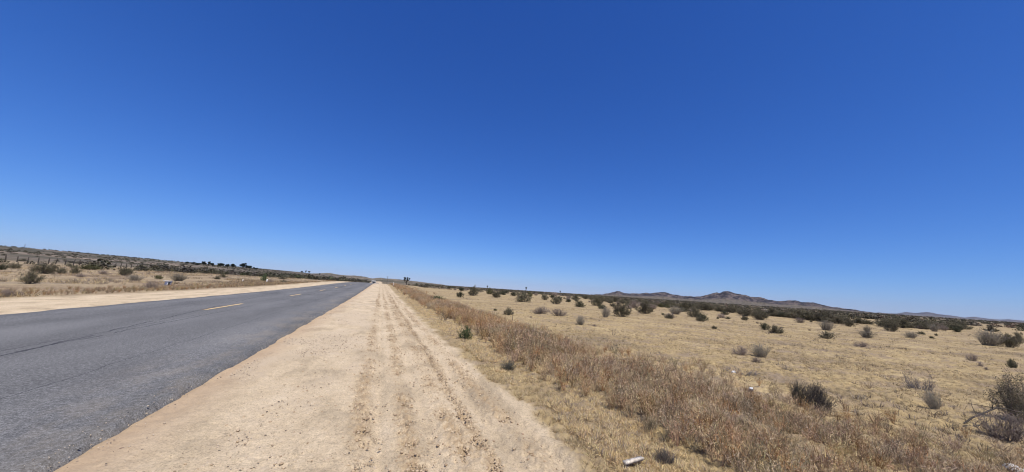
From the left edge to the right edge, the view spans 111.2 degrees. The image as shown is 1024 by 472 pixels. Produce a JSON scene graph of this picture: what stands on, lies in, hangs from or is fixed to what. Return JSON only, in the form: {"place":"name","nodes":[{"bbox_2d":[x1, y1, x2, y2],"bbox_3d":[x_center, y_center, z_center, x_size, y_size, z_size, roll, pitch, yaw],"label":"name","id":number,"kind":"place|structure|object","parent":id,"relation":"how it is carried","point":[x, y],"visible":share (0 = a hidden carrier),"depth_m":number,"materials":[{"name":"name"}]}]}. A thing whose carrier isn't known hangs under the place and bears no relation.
{"place":"outdoors","nodes":[
{"label":"outdoors","id":0,"kind":"place"},
{"bbox_2d":[0,282,373,471],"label":"road","id":1,"kind":"structure","parent":0,"point":[68,376],"depth_m":5.49,"materials":[{"name":"asphalt"}]},
{"bbox_2d":[24,300,346,470],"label":"road edge grit","id":2,"kind":"object","parent":1,"relation":"on","point":[135,410],"visible":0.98,"depth_m":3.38,"materials":[{"name":"gravel"}]},
{"bbox_2d":[67,303,387,471],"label":"gravel","id":3,"kind":"structure","parent":0,"point":[293,384],"depth_m":5.21,"materials":[{"name":"gravel"}]},
{"bbox_2d":[313,273,442,284],"bbox_3d":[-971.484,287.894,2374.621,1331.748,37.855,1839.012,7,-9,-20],"label":"hill","id":4,"kind":"structure","parent":0,"point":[379,279],"depth_m":2191.77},
{"bbox_2d":[354,294,515,471],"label":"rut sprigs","id":5,"kind":"object","parent":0,"point":[406,386],"visible":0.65,"depth_m":4.81,"materials":[{"name":"plant"}]},
{"bbox_2d":[0,246,1023,471],"bbox_3d":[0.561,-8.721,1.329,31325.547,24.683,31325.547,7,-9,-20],"label":"ground","id":6,"kind":"structure","parent":0,"point":[208,412],"depth_m":5.39,"materials":[{"name":"soil"}]},
{"bbox_2d":[0,264,8,269],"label":"desert shrub","id":7,"kind":"object","parent":6,"relation":"on","point":[2,266],"visible":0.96,"depth_m":36.26,"materials":[{"name":"plant"}]},
{"bbox_2d":[0,288,15,296],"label":"dry brush","id":8,"kind":"object","parent":6,"relation":"on","point":[6,291],"visible":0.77,"depth_m":13.12,"materials":[{"name":"plant"}]},
{"bbox_2d":[6,261,22,268],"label":"creosote bush","id":9,"kind":"object","parent":6,"relation":"on","point":[12,266],"visible":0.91,"depth_m":41.45,"materials":[{"name":"plant"}]},
{"bbox_2d":[16,269,46,283],"bbox_3d":[-27.877,2.357,20.355,1.122,0.981,1.074,11,-10,-22],"label":"creosote bush","id":10,"kind":"object","parent":6,"relation":"on","point":[30,276],"visible":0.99,"depth_m":20.25,"materials":[{"name":"plant"}]},
{"bbox_2d":[28,260,62,273],"bbox_3d":[-45.636,3.084,34.480,2.963,1.492,2.218,0,-14,2],"label":"creosote bush","id":11,"kind":"object","parent":6,"relation":"on","point":[45,269],"visible":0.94,"depth_m":34.11,"materials":[{"name":"plant"}]},
{"bbox_2d":[55,267,68,273],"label":"creosote bush","id":12,"kind":"object","parent":6,"relation":"on","point":[61,270],"visible":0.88,"depth_m":36.84,"materials":[{"name":"plant"}]},
{"bbox_2d":[69,265,81,273],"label":"creosote bush","id":13,"kind":"object","parent":6,"relation":"on","point":[75,270],"visible":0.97,"depth_m":39.02,"materials":[{"name":"plant"}]},
{"bbox_2d":[97,270,111,274],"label":"dry brush","id":14,"kind":"object","parent":6,"relation":"on","point":[105,272],"visible":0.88,"depth_m":42.49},
{"bbox_2d":[118,266,135,275],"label":"creosote bush","id":15,"kind":"object","parent":6,"relation":"on","point":[123,271],"visible":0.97,"depth_m":43.16,"materials":[{"name":"plant"}]},
{"bbox_2d":[0,254,262,273],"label":"wire fence","id":16,"kind":"object","parent":6,"relation":"on","point":[74,261],"visible":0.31,"depth_m":88.12,"materials":[{"name":"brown metal"}]},
{"bbox_2d":[126,275,142,280],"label":"rabbitbrush","id":17,"kind":"object","parent":6,"relation":"on","point":[134,277],"visible":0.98,"depth_m":32.28,"materials":[{"name":"plant"}]},
{"bbox_2d":[142,280,159,288],"bbox_3d":[-23.061,3.137,22.418,0.954,0.661,1.103,6,-15,-21],"label":"dry brush","id":18,"kind":"object","parent":6,"relation":"on","point":[152,285],"visible":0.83,"depth_m":22.30,"materials":[{"name":"plant"}]},
{"bbox_2d":[0,263,307,297],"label":"roadside grass","id":19,"kind":"structure","parent":6,"relation":"on","point":[106,279],"depth_m":36.75,"materials":[{"name":"plant"}]},
{"bbox_2d":[71,264,102,269],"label":"desert shrub","id":20,"kind":"object","parent":19,"relation":"on","point":[89,267],"visible":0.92,"depth_m":58.94,"materials":[{"name":"plant"}]},
{"bbox_2d":[0,279,333,296],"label":"roadside weeds","id":21,"kind":"object","parent":6,"relation":"on","point":[119,289],"visible":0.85,"depth_m":20.33,"materials":[{"name":"plant"}]},
{"bbox_2d":[166,272,190,280],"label":"rabbitbrush","id":22,"kind":"object","parent":6,"relation":"on","point":[176,277],"visible":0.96,"depth_m":37.55,"materials":[{"name":"plant"}]},
{"bbox_2d":[0,245,370,282],"bbox_3d":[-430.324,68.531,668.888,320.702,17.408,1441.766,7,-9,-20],"label":"hillside scrub","id":23,"kind":"object","parent":6,"relation":"on","point":[164,267],"visible":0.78,"depth_m":147.32,"materials":[{"name":"plant"}]},
{"bbox_2d":[260,273,267,280],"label":"weed bush","id":24,"kind":"object","parent":6,"relation":"on","point":[264,277],"visible":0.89,"depth_m":54.12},
{"bbox_2d":[136,296,610,471],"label":"dirt clods","id":25,"kind":"object","parent":6,"relation":"on","point":[436,436],"visible":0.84,"depth_m":3.94,"materials":[{"name":"soil"}]},
{"bbox_2d":[457,324,472,339],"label":"weed bush","id":26,"kind":"object","parent":6,"relation":"on","point":[463,334],"visible":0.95,"depth_m":9.77,"materials":[{"name":"plant"}]},
{"bbox_2d":[467,284,479,295],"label":"creosote bush","id":27,"kind":"object","parent":6,"relation":"on","point":[473,292],"visible":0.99,"depth_m":54.69,"materials":[{"name":"plant"}]},
{"bbox_2d":[486,288,493,293],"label":"desert shrub","id":28,"kind":"object","parent":6,"relation":"on","point":[489,292],"visible":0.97,"depth_m":73.58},
{"bbox_2d":[491,289,500,297],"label":"creosote bush","id":29,"kind":"object","parent":6,"relation":"on","point":[495,295],"visible":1,"depth_m":53.48,"materials":[{"name":"plant"}]},
{"bbox_2d":[498,359,517,370],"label":"rabbitbrush","id":30,"kind":"object","parent":6,"relation":"on","point":[509,367],"visible":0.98,"depth_m":6.38,"materials":[{"name":"plant"}]},
{"bbox_2d":[504,306,513,315],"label":"creosote bush","id":31,"kind":"object","parent":6,"relation":"on","point":[508,312],"visible":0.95,"depth_m":20.01,"materials":[{"name":"plant"}]},
{"bbox_2d":[513,291,533,302],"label":"creosote bush","id":32,"kind":"object","parent":6,"relation":"on","point":[523,296],"visible":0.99,"depth_m":42.94,"materials":[{"name":"plant"}]},
{"bbox_2d":[531,306,550,313],"bbox_3d":[1.888,4.847,22.976,1.614,0.606,1.537,-7,-6,20],"label":"dry brush","id":33,"kind":"object","parent":6,"relation":"on","point":[539,310],"visible":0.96,"depth_m":22.80,"materials":[{"name":"plant"}]},
{"bbox_2d":[541,293,548,299],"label":"creosote bush","id":34,"kind":"object","parent":6,"relation":"on","point":[543,297],"visible":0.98,"depth_m":58.91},
{"bbox_2d":[550,296,561,303],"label":"creosote bush","id":35,"kind":"object","parent":6,"relation":"on","point":[557,300],"visible":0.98,"depth_m":43.47,"materials":[{"name":"plant"}]},
{"bbox_2d":[548,309,567,315],"bbox_3d":[2.942,4.805,22.130,1.476,0.585,1.354,3,-7,29],"label":"dry brush","id":36,"kind":"object","parent":6,"relation":"on","point":[559,311],"visible":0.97,"depth_m":22.05,"materials":[{"name":"plant"}]},
{"bbox_2d":[576,314,584,324],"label":"rabbitbrush","id":37,"kind":"object","parent":6,"relation":"on","point":[581,319],"visible":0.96,"depth_m":16.89,"materials":[{"name":"plant"}]},
{"bbox_2d":[575,301,586,306],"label":"desert shrub","id":38,"kind":"object","parent":6,"relation":"on","point":[579,303],"visible":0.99,"depth_m":38.89,"materials":[{"name":"plant"}]},
{"bbox_2d":[588,295,604,305],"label":"creosote bush","id":39,"kind":"object","parent":6,"relation":"on","point":[601,301],"visible":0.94,"depth_m":46.35,"materials":[{"name":"plant"}]},
{"bbox_2d":[600,305,611,316],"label":"rabbitbrush","id":40,"kind":"object","parent":6,"relation":"on","point":[606,311],"visible":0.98,"depth_m":23.91,"materials":[{"name":"plant"}]},
{"bbox_2d":[610,299,631,316],"bbox_3d":[8.053,5.290,25.823,1.487,1.514,1.619,4,-9,-4],"label":"creosote bush","id":41,"kind":"object","parent":6,"relation":"on","point":[622,311],"visible":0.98,"depth_m":25.71,"materials":[{"name":"plant"}]},
{"bbox_2d":[623,456,643,464],"bbox_3d":[1.058,1.955,3.053,0.226,0.029,0.034,8,-10,-27],"label":"rock","id":42,"kind":"object","parent":6,"relation":"on","point":[633,460],"visible":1,"depth_m":3.04,"materials":[{"name":"white stone"}]},
{"bbox_2d":[627,299,639,307],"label":"dry brush","id":43,"kind":"object","parent":6,"relation":"on","point":[633,304],"visible":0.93,"depth_m":48.69,"materials":[{"name":"plant"}]},
{"bbox_2d":[634,299,654,313],"bbox_3d":[12.412,6.664,33.257,2.043,1.575,2.133,-5,-9,37],"label":"creosote bush","id":44,"kind":"object","parent":6,"relation":"on","point":[644,308],"visible":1,"depth_m":33.02,"materials":[{"name":"plant"}]},
{"bbox_2d":[647,447,676,465],"bbox_3d":[1.357,1.993,3.158,0.236,0.170,0.232,5,-9,-9],"label":"dry brush","id":45,"kind":"object","parent":6,"relation":"on","point":[665,454],"visible":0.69,"depth_m":3.14,"materials":[{"name":"plant"}]},
{"bbox_2d":[664,314,674,318],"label":"creosote bush","id":46,"kind":"object","parent":6,"relation":"on","point":[668,316],"visible":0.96,"depth_m":27.37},
{"bbox_2d":[668,305,683,314],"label":"rabbitbrush","id":47,"kind":"object","parent":6,"relation":"on","point":[674,311],"visible":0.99,"depth_m":36.13,"materials":[{"name":"plant"}]},
{"bbox_2d":[680,301,691,308],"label":"creosote bush","id":48,"kind":"object","parent":6,"relation":"on","point":[685,304],"visible":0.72,"depth_m":66.27,"materials":[{"name":"plant"}]},
{"bbox_2d":[684,306,705,316],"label":"creosote bush","id":49,"kind":"object","parent":6,"relation":"on","point":[694,312],"visible":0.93,"depth_m":32.16,"materials":[{"name":"plant"}]},
{"bbox_2d":[696,313,708,320],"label":"desert shrub","id":50,"kind":"object","parent":6,"relation":"on","point":[704,316],"visible":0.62,"depth_m":27.88,"materials":[{"name":"plant"}]},
{"bbox_2d":[695,301,715,310],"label":"creosote bush","id":51,"kind":"object","parent":6,"relation":"on","point":[706,306],"visible":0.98,"depth_m":61.47,"materials":[{"name":"plant"}]},
{"bbox_2d":[390,283,1023,471],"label":"dry weeds","id":52,"kind":"object","parent":6,"relation":"on","point":[542,345],"visible":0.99,"depth_m":4.31,"materials":[{"name":"plant"}]},
{"bbox_2d":[407,283,1023,330],"bbox_3d":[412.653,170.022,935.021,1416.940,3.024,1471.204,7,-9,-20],"label":"distant scrub","id":53,"kind":"object","parent":6,"relation":"on","point":[971,322],"visible":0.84,"depth_m":164.29,"materials":[{"name":"plant"}]},
{"bbox_2d":[714,306,724,311],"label":"creosote bush","id":54,"kind":"object","parent":6,"relation":"on","point":[719,308],"visible":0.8,"depth_m":59.31,"materials":[{"name":"plant"}]},
{"bbox_2d":[723,305,736,312],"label":"creosote bush","id":55,"kind":"object","parent":6,"relation":"on","point":[731,309],"visible":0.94,"depth_m":57.07,"materials":[{"name":"plant"}]},
{"bbox_2d":[731,345,750,355],"bbox_3d":[6.646,3.337,10.250,0.536,0.355,0.466,1,-9,19],"label":"dry brush","id":56,"kind":"object","parent":6,"relation":"on","point":[741,351],"visible":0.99,"depth_m":10.22,"materials":[{"name":"plant"}]},
{"bbox_2d":[724,363,760,375],"bbox_3d":[4.978,2.913,7.534,0.770,0.155,0.749,-3,-11,36],"label":"brush mat","id":57,"kind":"object","parent":6,"relation":"on","point":[750,372],"visible":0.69,"depth_m":7.52,"materials":[{"name":"plant"}]},
{"bbox_2d":[736,305,753,316],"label":"creosote bush","id":58,"kind":"object","parent":6,"relation":"on","point":[747,311],"visible":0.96,"depth_m":45.39,"materials":[{"name":"plant"}]},
{"bbox_2d":[741,314,748,320],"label":"creosote bush","id":59,"kind":"object","parent":6,"relation":"on","point":[744,317],"visible":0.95,"depth_m":32.77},
{"bbox_2d":[750,357,761,362],"bbox_3d":[6.371,3.224,9.132,0.301,0.188,0.285,-3,-8,29],"label":"dry brush","id":60,"kind":"object","parent":6,"relation":"on","point":[755,359],"visible":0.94,"depth_m":9.10,"materials":[{"name":"plant"}]},
{"bbox_2d":[744,343,770,357],"bbox_3d":[7.124,3.268,10.107,0.527,0.516,0.693,4,-14,-22],"label":"rabbitbrush","id":61,"kind":"object","parent":6,"relation":"on","point":[757,350],"visible":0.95,"depth_m":10.04,"materials":[{"name":"plant"}]},
{"bbox_2d":[749,308,768,319],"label":"creosote bush","id":62,"kind":"object","parent":6,"relation":"on","point":[759,315],"visible":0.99,"depth_m":36.24,"materials":[{"name":"plant"}]},
{"bbox_2d":[587,291,930,316],"bbox_3d":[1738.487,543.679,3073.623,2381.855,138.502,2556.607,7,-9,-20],"label":"butte","id":63,"kind":"object","parent":6,"relation":"on","point":[728,297],"visible":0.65,"depth_m":2823.26,"materials":[{"name":"stone"}]},
{"bbox_2d":[759,322,769,329],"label":"desert shrub","id":64,"kind":"object","parent":6,"relation":"on","point":[764,326],"visible":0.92,"depth_m":21.69,"materials":[{"name":"plant"}]},
{"bbox_2d":[764,306,779,316],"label":"creosote bush","id":65,"kind":"object","parent":6,"relation":"on","point":[771,309],"visible":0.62,"depth_m":52.29,"materials":[{"name":"plant"}]},
{"bbox_2d":[769,310,778,316],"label":"creosote bush","id":66,"kind":"object","parent":6,"relation":"on","point":[775,314],"visible":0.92,"depth_m":51.59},
{"bbox_2d":[764,324,785,333],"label":"creosote bush","id":67,"kind":"object","parent":6,"relation":"on","point":[775,329],"visible":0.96,"depth_m":19.23,"materials":[{"name":"plant"}]},
{"bbox_2d":[783,308,798,316],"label":"creosote bush","id":68,"kind":"object","parent":6,"relation":"on","point":[787,310],"visible":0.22,"depth_m":52.67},
{"bbox_2d":[788,376,806,404],"bbox_3d":[4.380,2.388,5.372,0.205,0.458,0.240,6,-4,-32],"label":"rabbitbrush","id":69,"kind":"object","parent":6,"relation":"on","point":[797,389],"visible":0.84,"depth_m":5.36,"materials":[{"name":"plant"}]},
{"bbox_2d":[795,317,804,322],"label":"dry brush","id":70,"kind":"object","parent":6,"relation":"on","point":[801,320],"visible":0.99,"depth_m":35.21,"materials":[{"name":"plant"}]},
{"bbox_2d":[788,308,816,318],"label":"creosote bush","id":71,"kind":"object","parent":6,"relation":"on","point":[798,312],"visible":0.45,"depth_m":47.56,"materials":[{"name":"plant"}]},
{"bbox_2d":[792,311,815,320],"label":"creosote bush","id":72,"kind":"object","parent":6,"relation":"on","point":[806,316],"visible":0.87,"depth_m":44.30,"materials":[{"name":"plant"}]},
{"bbox_2d":[799,382,837,410],"bbox_3d":[4.523,2.374,5.209,0.420,0.469,0.504,17,-9,-32],"label":"dry brush","id":73,"kind":"object","parent":6,"relation":"on","point":[816,395],"visible":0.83,"depth_m":5.18,"materials":[{"name":"plant"}]},
{"bbox_2d":[813,308,833,321],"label":"creosote bush","id":74,"kind":"object","parent":6,"relation":"on","point":[819,315],"visible":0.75,"depth_m":42.46,"materials":[{"name":"plant"}]},
{"bbox_2d":[820,316,831,322],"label":"creosote bush","id":75,"kind":"object","parent":6,"relation":"on","point":[824,319],"visible":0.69,"depth_m":40.54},
{"bbox_2d":[817,319,836,330],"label":"rabbitbrush","id":76,"kind":"object","parent":6,"relation":"on","point":[827,326],"visible":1,"depth_m":25.16,"materials":[{"name":"plant"}]},
{"bbox_2d":[818,330,838,338],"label":"creosote bush","id":77,"kind":"object","parent":6,"relation":"on","point":[826,335],"visible":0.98,"depth_m":17.90,"materials":[{"name":"plant"}]},
{"bbox_2d":[827,314,848,323],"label":"creosote bush","id":78,"kind":"object","parent":6,"relation":"on","point":[837,318],"visible":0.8,"depth_m":38.38,"materials":[{"name":"plant"}]},
{"bbox_2d":[842,316,858,326],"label":"creosote bush","id":79,"kind":"object","parent":6,"relation":"on","point":[848,323],"visible":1,"depth_m":33.88,"materials":[{"name":"plant"}]},
{"bbox_2d":[849,316,870,323],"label":"creosote bush","id":80,"kind":"object","parent":6,"relation":"on","point":[858,320],"visible":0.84,"depth_m":44.37,"materials":[{"name":"plant"}]},
{"bbox_2d":[855,342,866,346],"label":"dry brush","id":81,"kind":"object","parent":6,"relation":"on","point":[863,344],"visible":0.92,"depth_m":14.77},
{"bbox_2d":[857,329,876,337],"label":"rabbitbrush","id":82,"kind":"object","parent":6,"relation":"on","point":[865,334],"visible":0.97,"depth_m":20.39,"materials":[{"name":"plant"}]},
{"bbox_2d":[861,320,873,324],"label":"creosote bush","id":83,"kind":"object","parent":6,"relation":"on","point":[871,323],"visible":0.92,"depth_m":43.83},
{"bbox_2d":[875,318,901,327],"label":"creosote bush","id":84,"kind":"object","parent":6,"relation":"on","point":[886,320],"visible":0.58,"depth_m":37.65,"materials":[{"name":"plant"}]},
{"bbox_2d":[881,321,899,331],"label":"creosote bush","id":85,"kind":"object","parent":6,"relation":"on","point":[891,325],"visible":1,"depth_m":29.63,"materials":[{"name":"plant"}]},
{"bbox_2d":[896,318,914,327],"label":"creosote bush","id":86,"kind":"object","parent":6,"relation":"on","point":[904,324],"visible":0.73,"depth_m":39.09,"materials":[{"name":"plant"}]},
{"bbox_2d":[901,330,919,337],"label":"rabbitbrush","id":87,"kind":"object","parent":6,"relation":"on","point":[911,335],"visible":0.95,"depth_m":22.71,"materials":[{"name":"plant"}]},
{"bbox_2d":[902,375,935,390],"bbox_3d":[8.158,2.927,7.053,0.532,0.407,0.466,3,-14,-6],"label":"brush mat","id":88,"kind":"object","parent":6,"relation":"on","point":[908,384],"visible":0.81,"depth_m":7.04,"materials":[{"name":"plant"}]},
{"bbox_2d":[916,322,930,329],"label":"creosote bush","id":89,"kind":"object","parent":6,"relation":"on","point":[925,326],"visible":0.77,"depth_m":39.47,"materials":[{"name":"plant"}]},
{"bbox_2d":[913,318,936,325],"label":"creosote bush","id":90,"kind":"object","parent":6,"relation":"on","point":[920,322],"visible":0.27,"depth_m":41.53,"materials":[{"name":"plant"}]},
{"bbox_2d":[917,389,942,409],"bbox_3d":[6.732,2.609,5.629,0.362,0.413,0.270,7,-9,-23],"label":"rabbitbrush","id":91,"kind":"object","parent":6,"relation":"on","point":[930,399],"visible":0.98,"depth_m":5.61,"materials":[{"name":"plant"}]},
{"bbox_2d":[926,324,940,331],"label":"rabbitbrush","id":92,"kind":"object","parent":6,"relation":"on","point":[933,328],"visible":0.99,"depth_m":35.01,"materials":[{"name":"plant"}]},
{"bbox_2d":[937,325,948,330],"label":"dry brush","id":93,"kind":"object","parent":6,"relation":"on","point":[943,328],"visible":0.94,"depth_m":39.23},
{"bbox_2d":[930,320,956,329],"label":"creosote bush","id":94,"kind":"object","parent":6,"relation":"on","point":[940,322],"visible":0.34,"depth_m":42.73,"materials":[{"name":"plant"}]},
{"bbox_2d":[944,320,966,327],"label":"creosote bush","id":95,"kind":"object","parent":6,"relation":"on","point":[958,321],"visible":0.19,"depth_m":48.33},
{"bbox_2d":[945,321,969,328],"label":"creosote bush","id":96,"kind":"object","parent":6,"relation":"on","point":[956,324],"visible":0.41,"depth_m":45.97,"materials":[{"name":"plant"}]},
{"bbox_2d":[964,352,979,360],"bbox_3d":[16.241,4.283,12.391,0.361,0.352,0.340,-1,-10,27],"label":"dry brush","id":97,"kind":"object","parent":6,"relation":"on","point":[970,358],"visible":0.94,"depth_m":12.39,"materials":[{"name":"plant"}]},
{"bbox_2d":[982,325,998,331],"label":"creosote bush","id":98,"kind":"object","parent":6,"relation":"on","point":[989,328],"visible":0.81,"depth_m":46.40,"materials":[{"name":"plant"}]},
{"bbox_2d":[970,326,1013,345],"bbox_3d":[27.868,5.858,20.472,1.352,1.222,1.710,2,-1,-30],"label":"rabbitbrush","id":99,"kind":"object","parent":6,"relation":"on","point":[988,340],"visible":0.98,"depth_m":20.42,"materials":[{"name":"plant"}]},
{"bbox_2d":[963,398,1023,423],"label":"fallen branch","id":100,"kind":"object","parent":6,"relation":"on","point":[977,415],"visible":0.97,"depth_m":4.75,"materials":[{"name":"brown wood"}]},
{"bbox_2d":[970,403,1023,443],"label":"dry brush","id":101,"kind":"object","parent":6,"relation":"on","point":[1014,432],"visible":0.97,"depth_m":4.37,"materials":[{"name":"plant"}]},
{"bbox_2d":[983,366,1023,421],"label":"creosote bush","id":102,"kind":"object","parent":6,"relation":"on","point":[1009,395],"visible":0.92,"depth_m":5.25,"materials":[{"name":"plant"}]},
{"bbox_2d":[995,332,1023,347],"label":"creosote bush","id":103,"kind":"object","parent":6,"relation":"on","point":[1009,342],"visible":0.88,"depth_m":20.01,"materials":[{"name":"plant"}]},
{"bbox_2d":[1005,358,1017,367],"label":"desert shrub","id":104,"kind":"object","parent":6,"relation":"on","point":[1010,364],"visible":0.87,"depth_m":11.14,"materials":[{"name":"plant"}]},
{"bbox_2d":[1002,463,1023,470],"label":"white rock","id":105,"kind":"object","parent":6,"relation":"on","point":[1012,466],"visible":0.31,"depth_m":3.46,"materials":[{"name":"stone"}]},
{"bbox_2d":[1011,332,1023,342],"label":"creosote bush","id":106,"kind":"object","parent":6,"relation":"on","point":[1020,337],"visible":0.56,"depth_m":25.80,"materials":[{"name":"plant"}]},
{"bbox_2d":[0,0,1023,320],"label":"sky","id":107,"kind":"structure","parent":0,"point":[861,155],"materials":[{"name":"blue"}]},
{"bbox_2d":[396,288,822,471],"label":"shoulder grass","id":108,"kind":"structure","parent":0,"point":[582,430],"depth_m":3.95,"materials":[{"name":"plant"}]},
{"bbox_2d":[412,290,1023,471],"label":"straw grass","id":109,"kind":"structure","parent":0,"point":[541,395],"depth_m":7.98,"materials":[{"name":"plant"}]},
{"bbox_2d":[888,312,1023,322],"bbox_3d":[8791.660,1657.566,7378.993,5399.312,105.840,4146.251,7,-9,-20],"label":"mountain","id":110,"kind":"structure","parent":0,"point":[939,315],"depth_m":6546.92,"materials":[{"name":"stone"}]}
]}

